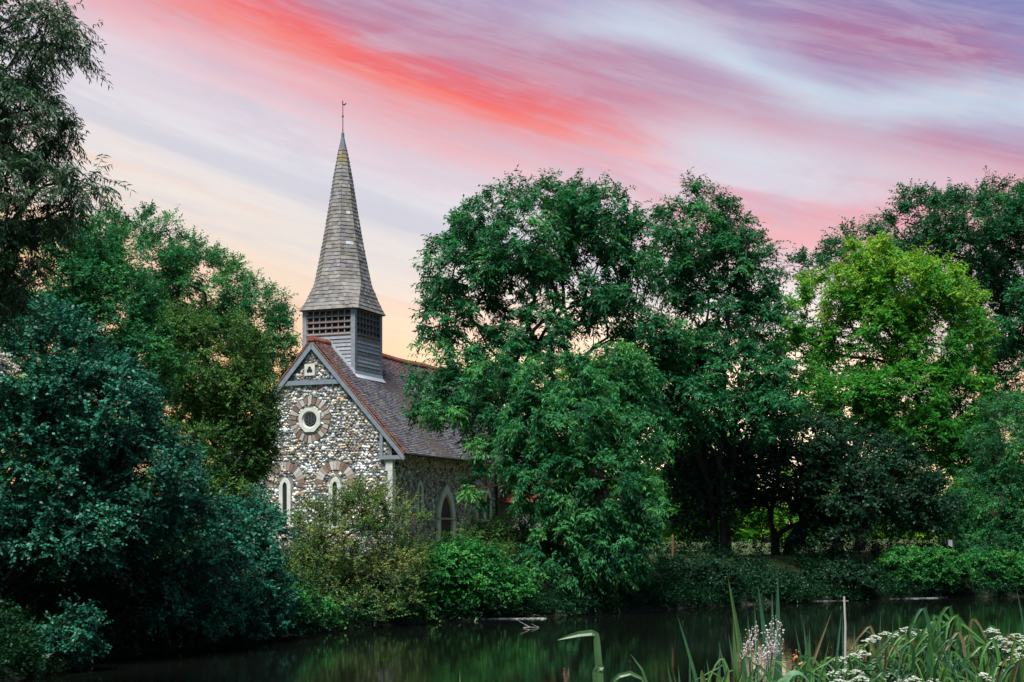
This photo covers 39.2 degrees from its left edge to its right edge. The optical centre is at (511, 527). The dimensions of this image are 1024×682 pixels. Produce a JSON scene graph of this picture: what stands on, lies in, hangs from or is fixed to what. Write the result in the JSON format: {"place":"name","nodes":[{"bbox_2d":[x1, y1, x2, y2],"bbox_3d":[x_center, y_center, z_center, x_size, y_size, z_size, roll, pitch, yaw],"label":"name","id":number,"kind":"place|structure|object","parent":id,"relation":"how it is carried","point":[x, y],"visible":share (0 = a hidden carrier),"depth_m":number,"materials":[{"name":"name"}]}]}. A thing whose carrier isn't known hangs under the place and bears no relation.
{"place":"outdoors","nodes":[
{"label":"outdoors","id":0,"kind":"place"},
{"bbox_2d":[0,532,1023,681],"bbox_3d":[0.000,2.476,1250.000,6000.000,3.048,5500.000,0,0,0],"label":"ground","id":1,"kind":"structure","parent":0,"point":[187,642],"depth_m":45.18,"materials":[{"name":"green plant"}]},
{"bbox_2d":[0,352,26,381],"bbox_3d":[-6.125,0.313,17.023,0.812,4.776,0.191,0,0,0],"label":"tamarisk bush","id":2,"kind":"object","parent":1,"relation":"on","point":[22,374],"visible":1,"depth_m":17.03,"materials":[{"name":"plant"}]},
{"bbox_2d":[0,382,123,543],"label":"hedge bush","id":3,"kind":"object","parent":1,"relation":"on","point":[41,472],"visible":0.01,"depth_m":88.77,"materials":[{"name":"green plant"}]},
{"bbox_2d":[0,0,137,357],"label":"willow tree","id":4,"kind":"object","parent":1,"relation":"on","point":[33,167],"visible":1,"depth_m":19.83,"materials":[{"name":"green plant"}]},
{"bbox_2d":[31,593,113,667],"bbox_3d":[-7.980,1.871,25.943,1.464,1.380,1.524,0,0,0],"label":"sloe bush","id":5,"kind":"object","parent":1,"relation":"on","point":[75,641],"visible":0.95,"depth_m":25.81,"materials":[{"name":"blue plant"}]},
{"bbox_2d":[0,206,198,496],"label":"field maple","id":6,"kind":"object","parent":1,"relation":"on","point":[99,270],"visible":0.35,"depth_m":36.35,"materials":[{"name":"green plant"}]},
{"bbox_2d":[0,530,219,656],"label":"holly thicket","id":7,"kind":"object","parent":1,"relation":"on","point":[101,591],"visible":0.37,"depth_m":28.62,"materials":[{"name":"green plant"}]},
{"bbox_2d":[0,280,261,646],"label":"blackthorn bush","id":8,"kind":"object","parent":1,"relation":"on","point":[49,528],"visible":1,"depth_m":27.33,"materials":[{"name":"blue plant"}]},
{"bbox_2d":[46,409,237,535],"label":"hedge bush","id":9,"kind":"object","parent":1,"relation":"on","point":[207,443],"depth_m":99.58,"materials":[{"name":"green plant"}]},
{"bbox_2d":[70,199,301,544],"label":"ash tree","id":10,"kind":"object","parent":1,"relation":"on","point":[174,265],"visible":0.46,"depth_m":68.98,"materials":[{"name":"green plant"}]},
{"bbox_2d":[121,293,292,560],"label":"hawthorn tree","id":11,"kind":"object","parent":1,"relation":"on","point":[248,437],"visible":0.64,"depth_m":45.16,"materials":[{"name":"green plant"}]},
{"bbox_2d":[124,476,304,646],"bbox_3d":[-6.594,0.745,32.361,3.754,3.854,4.925,0,0,0],"label":"sloe bush","id":12,"kind":"object","parent":1,"relation":"on","point":[245,606],"visible":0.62,"depth_m":32.22,"materials":[{"name":"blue plant"}]},
{"bbox_2d":[276,464,446,625],"bbox_3d":[-4.028,0.468,38.057,4.528,4.302,4.152,0,0,0],"label":"hawthorn bush","id":13,"kind":"object","parent":1,"relation":"on","point":[368,521],"visible":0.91,"depth_m":38.02,"materials":[{"name":"green plant"}]},
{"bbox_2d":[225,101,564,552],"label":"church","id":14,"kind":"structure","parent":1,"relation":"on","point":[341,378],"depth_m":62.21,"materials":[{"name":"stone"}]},
{"bbox_2d":[279,477,290,527],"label":"lancet window","id":15,"kind":"structure","parent":14,"relation":"in","point":[285,486],"depth_m":61.87,"materials":[{"name":"stone"}]},
{"bbox_2d":[299,407,320,431],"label":"round window","id":16,"kind":"structure","parent":14,"relation":"in","point":[309,418],"depth_m":61.40,"materials":[{"name":"stone"}]},
{"bbox_2d":[329,477,341,526],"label":"lancet window","id":17,"kind":"structure","parent":14,"relation":"in","point":[334,479],"depth_m":60.97,"materials":[{"name":"stone"}]},
{"bbox_2d":[416,480,423,516],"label":"side lancet window","id":18,"kind":"structure","parent":14,"relation":"in","point":[419,489],"depth_m":62.47,"materials":[{"name":"stone"}]},
{"bbox_2d":[436,485,456,543],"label":"lancet window","id":19,"kind":"structure","parent":14,"relation":"in","point":[445,510],"depth_m":64.98,"materials":[{"name":"stone"}]},
{"bbox_2d":[476,487,491,522],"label":"twin lancet window","id":20,"kind":"structure","parent":14,"relation":"in","point":[487,496],"depth_m":69.32,"materials":[{"name":"stone"}]},
{"bbox_2d":[280,534,543,630],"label":"bramble patch","id":21,"kind":"object","parent":1,"relation":"on","point":[452,574],"visible":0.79,"depth_m":40.30,"materials":[{"name":"green plant"}]},
{"bbox_2d":[429,507,548,563],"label":"elder bush","id":22,"kind":"object","parent":1,"relation":"on","point":[501,531],"visible":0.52,"depth_m":45.24,"materials":[{"name":"green plant"}]},
{"bbox_2d":[0,531,1023,680],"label":"undergrowth","id":23,"kind":"object","parent":1,"relation":"on","point":[17,645],"visible":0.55,"depth_m":42.45,"materials":[{"name":"green plant"}]},
{"bbox_2d":[394,164,675,558],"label":"ash tree","id":24,"kind":"object","parent":1,"relation":"on","point":[577,228],"visible":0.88,"depth_m":47.06,"materials":[{"name":"green plant"}]},
{"bbox_2d":[415,336,684,609],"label":"ash sapling","id":25,"kind":"object","parent":1,"relation":"on","point":[636,515],"visible":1,"depth_m":43.52,"materials":[{"name":"green plant"}]},
{"bbox_2d":[558,630,647,681],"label":"reed plant","id":26,"kind":"object","parent":1,"relation":"on","point":[597,672],"visible":1,"depth_m":5.20,"materials":[{"name":"green plant"}]},
{"bbox_2d":[517,348,764,542],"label":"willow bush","id":27,"kind":"object","parent":1,"relation":"on","point":[672,509],"visible":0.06,"depth_m":61.60,"materials":[{"name":"green plant"}]},
{"bbox_2d":[568,438,752,542],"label":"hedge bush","id":28,"kind":"object","parent":1,"relation":"on","point":[743,532],"visible":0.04,"depth_m":104.44,"materials":[{"name":"green plant"}]},
{"bbox_2d":[671,536,673,557],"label":"fence post","id":29,"kind":"object","parent":1,"relation":"on","point":[672,539],"visible":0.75,"depth_m":49.46,"materials":[{"name":"brown wood"}]},
{"bbox_2d":[667,615,697,681],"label":"iris clump","id":30,"kind":"object","parent":1,"relation":"on","point":[691,664],"visible":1,"depth_m":6.56,"materials":[{"name":"green plant"}]},
{"bbox_2d":[651,553,746,598],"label":"nettle bed","id":31,"kind":"object","parent":1,"relation":"on","point":[716,574],"visible":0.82,"depth_m":47.88,"materials":[{"name":"green plant"}]},
{"bbox_2d":[594,167,821,557],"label":"ash tree","id":32,"kind":"object","parent":1,"relation":"on","point":[754,401],"visible":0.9,"depth_m":50.63,"materials":[{"name":"green plant"}]},
{"bbox_2d":[707,621,747,681],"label":"iris clump","id":33,"kind":"object","parent":1,"relation":"on","point":[734,660],"visible":0.82,"depth_m":6.71,"materials":[{"name":"green plant"}]},
{"bbox_2d":[692,656,805,681],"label":"grass tuft","id":34,"kind":"object","parent":1,"relation":"on","point":[762,669],"visible":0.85,"depth_m":6.41,"materials":[{"name":"green plant"}]},
{"bbox_2d":[700,667,808,681],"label":"dock plant","id":35,"kind":"object","parent":1,"relation":"on","point":[788,676],"visible":1,"depth_m":5.98,"materials":[{"name":"green plant"}]},
{"bbox_2d":[728,574,781,681],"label":"iris clump","id":36,"kind":"object","parent":1,"relation":"on","point":[778,658],"visible":0.71,"depth_m":7.22,"materials":[{"name":"green plant"}]},
{"bbox_2d":[739,615,784,681],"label":"seed plant","id":37,"kind":"object","parent":1,"relation":"on","point":[761,658],"visible":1,"depth_m":6.58,"materials":[{"name":"white plant"}]},
{"bbox_2d":[729,555,805,598],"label":"nettle bed","id":38,"kind":"object","parent":1,"relation":"on","point":[781,580],"visible":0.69,"depth_m":49.75,"materials":[{"name":"green plant"}]},
{"bbox_2d":[793,650,802,681],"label":"seed plant","id":39,"kind":"object","parent":1,"relation":"on","point":[795,658],"visible":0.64,"depth_m":6.75,"materials":[{"name":"orange plant"}]},
{"bbox_2d":[695,459,906,542],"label":"hedge bush","id":40,"kind":"object","parent":1,"relation":"on","point":[759,528],"visible":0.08,"depth_m":107.09,"materials":[{"name":"green plant"}]},
{"bbox_2d":[651,398,980,559],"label":"sycamore tree","id":41,"kind":"object","parent":1,"relation":"on","point":[831,463],"visible":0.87,"depth_m":53.02,"materials":[{"name":"green plant"}]},
{"bbox_2d":[770,654,864,681],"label":"grass tuft","id":42,"kind":"object","parent":1,"relation":"on","point":[806,663],"visible":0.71,"depth_m":6.41,"materials":[{"name":"green plant"}]},
{"bbox_2d":[795,610,841,681],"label":"iris clump","id":43,"kind":"object","parent":1,"relation":"on","point":[808,653],"visible":0.59,"depth_m":6.98,"materials":[{"name":"green plant"}]},
{"bbox_2d":[799,555,881,598],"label":"nettle bed","id":44,"kind":"object","parent":1,"relation":"on","point":[851,572],"visible":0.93,"depth_m":51.20,"materials":[{"name":"green plant"}]},
{"bbox_2d":[843,596,846,679],"bbox_3d":[1.490,0.863,6.400,0.031,1.110,0.015,0,0,0],"label":"dry stalk","id":45,"kind":"object","parent":1,"relation":"on","point":[844,607],"visible":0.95,"depth_m":6.40,"materials":[{"name":"beige plant"}]},
{"bbox_2d":[807,655,907,681],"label":"grass tuft","id":46,"kind":"object","parent":1,"relation":"on","point":[878,666],"visible":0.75,"depth_m":6.21,"materials":[{"name":"green plant"}]},
{"bbox_2d":[826,665,896,681],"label":"cow parsley","id":47,"kind":"object","parent":1,"relation":"on","point":[859,677],"visible":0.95,"depth_m":6.07,"materials":[{"name":"white plant"}]},
{"bbox_2d":[812,647,911,672],"bbox_3d":[1.574,0.982,6.507,0.458,0.864,0.432,0,0,30],"label":"cow parsley","id":48,"kind":"object","parent":1,"relation":"on","point":[861,652],"visible":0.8,"depth_m":6.42,"materials":[{"name":"white plant"}]},
{"bbox_2d":[835,631,924,666],"bbox_3d":[1.815,0.952,6.898,0.475,0.898,0.559,0,0,0],"label":"cow parsley","id":49,"kind":"object","parent":1,"relation":"on","point":[871,639],"visible":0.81,"depth_m":6.90,"materials":[{"name":"white plant"}]},
{"bbox_2d":[841,636,925,681],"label":"grass tuft","id":50,"kind":"object","parent":1,"relation":"on","point":[887,664],"visible":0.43,"depth_m":6.57,"materials":[{"name":"green plant"}]},
{"bbox_2d":[765,230,1007,550],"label":"maple tree","id":51,"kind":"object","parent":1,"relation":"on","point":[905,317],"visible":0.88,"depth_m":60.59,"materials":[{"name":"green plant"}]},
{"bbox_2d":[846,622,944,681],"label":"grass tuft","id":52,"kind":"object","parent":1,"relation":"on","point":[912,638],"visible":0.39,"depth_m":6.67,"materials":[{"name":"green plant"}]},
{"bbox_2d":[854,661,938,681],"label":"cow parsley","id":53,"kind":"object","parent":1,"relation":"on","point":[913,678],"visible":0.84,"depth_m":5.97,"materials":[{"name":"white plant"}]},
{"bbox_2d":[782,165,1023,530],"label":"oak tree","id":54,"kind":"object","parent":1,"relation":"on","point":[991,233],"visible":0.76,"depth_m":76.91,"materials":[{"name":"green plant"}]},
{"bbox_2d":[880,627,927,654],"bbox_3d":[1.934,0.936,6.915,0.536,0.932,0.430,0,0,-35],"label":"cow parsley","id":55,"kind":"object","parent":1,"relation":"on","point":[903,631],"visible":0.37,"depth_m":6.86,"materials":[{"name":"white plant"}]},
{"bbox_2d":[842,612,972,679],"bbox_3d":[2.103,0.915,7.599,0.720,1.037,0.107,0,0,3],"label":"iris clump","id":56,"kind":"object","parent":1,"relation":"on","point":[879,635],"visible":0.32,"depth_m":7.63,"materials":[{"name":"green plant"}]},
{"bbox_2d":[869,543,975,595],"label":"nettle bed","id":57,"kind":"object","parent":1,"relation":"on","point":[947,572],"visible":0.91,"depth_m":52.77,"materials":[{"name":"green plant"}]},
{"bbox_2d":[869,641,995,681],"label":"grass tuft","id":58,"kind":"object","parent":1,"relation":"on","point":[932,670],"visible":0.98,"depth_m":6.00,"materials":[{"name":"green plant"}]},
{"bbox_2d":[853,443,1019,540],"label":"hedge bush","id":59,"kind":"object","parent":1,"relation":"on","point":[925,538],"visible":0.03,"depth_m":110.95,"materials":[{"name":"green plant"}]},
{"bbox_2d":[948,534,953,555],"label":"notice post","id":60,"kind":"object","parent":1,"relation":"on","point":[951,543],"visible":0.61,"depth_m":54.37,"materials":[{"name":"paint"}]},
{"bbox_2d":[907,605,1016,681],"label":"grass tuft","id":61,"kind":"object","parent":1,"relation":"on","point":[956,622],"visible":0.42,"depth_m":6.58,"materials":[{"name":"green plant"}]},
{"bbox_2d":[919,387,1023,556],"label":"sallow bush","id":62,"kind":"object","parent":1,"relation":"on","point":[1002,476],"visible":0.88,"depth_m":56.73,"materials":[{"name":"green plant"}]},
{"bbox_2d":[920,631,1023,681],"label":"grass tuft","id":63,"kind":"object","parent":1,"relation":"on","point":[973,648],"visible":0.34,"depth_m":6.48,"materials":[{"name":"green plant"}]},
{"bbox_2d":[939,655,1008,681],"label":"cow parsley","id":64,"kind":"object","parent":1,"relation":"on","point":[982,674],"visible":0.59,"depth_m":6.24,"materials":[{"name":"white plant"}]},
{"bbox_2d":[932,634,1023,681],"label":"grass tuft","id":65,"kind":"object","parent":1,"relation":"on","point":[1008,673],"visible":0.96,"depth_m":6.14,"materials":[{"name":"green plant"}]},
{"bbox_2d":[947,628,1023,681],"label":"cow parsley","id":66,"kind":"object","parent":1,"relation":"on","point":[999,644],"visible":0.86,"depth_m":6.39,"materials":[{"name":"white plant"}]},
{"bbox_2d":[950,542,1023,591],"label":"bush","id":67,"kind":"object","parent":1,"relation":"on","point":[1013,559],"visible":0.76,"depth_m":54.10,"materials":[{"name":"green plant"}]},
{"bbox_2d":[953,645,1023,676],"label":"cow parsley","id":68,"kind":"object","parent":1,"relation":"on","point":[1016,654],"visible":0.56,"depth_m":6.19,"materials":[{"name":"white plant"}]},
{"bbox_2d":[968,415,1023,539],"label":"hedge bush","id":69,"kind":"object","parent":1,"relation":"on","point":[1016,435],"visible":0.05,"depth_m":104.36,"materials":[{"name":"green plant"}]},
{"bbox_2d":[989,587,1023,658],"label":"iris clump","id":70,"kind":"object","parent":1,"relation":"on","point":[1021,619],"visible":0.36,"depth_m":6.83,"materials":[{"name":"green plant"}]},
{"bbox_2d":[0,0,1023,525],"label":"sky","id":71,"kind":"structure","parent":0,"point":[229,112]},
{"bbox_2d":[13,596,1023,681],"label":"pond water","id":72,"kind":"structure","parent":0,"point":[652,643],"depth_m":31.06,"materials":[{"name":"green liquid"}]},
{"bbox_2d":[482,617,545,618],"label":"floating scum","id":73,"kind":"object","parent":72,"relation":"on","point":[514,618],"visible":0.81,"depth_m":40.66,"materials":[{"name":"grey"}]},
{"bbox_2d":[527,614,546,617],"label":"floating branch","id":74,"kind":"object","parent":72,"relation":"on","point":[537,616],"visible":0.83,"depth_m":41.28,"materials":[{"name":"wood"}]},
{"bbox_2d":[890,597,943,598],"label":"floating scum","id":75,"kind":"object","parent":72,"relation":"on","point":[917,598],"visible":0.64,"depth_m":52.25,"materials":[{"name":"grey"}]}
]}

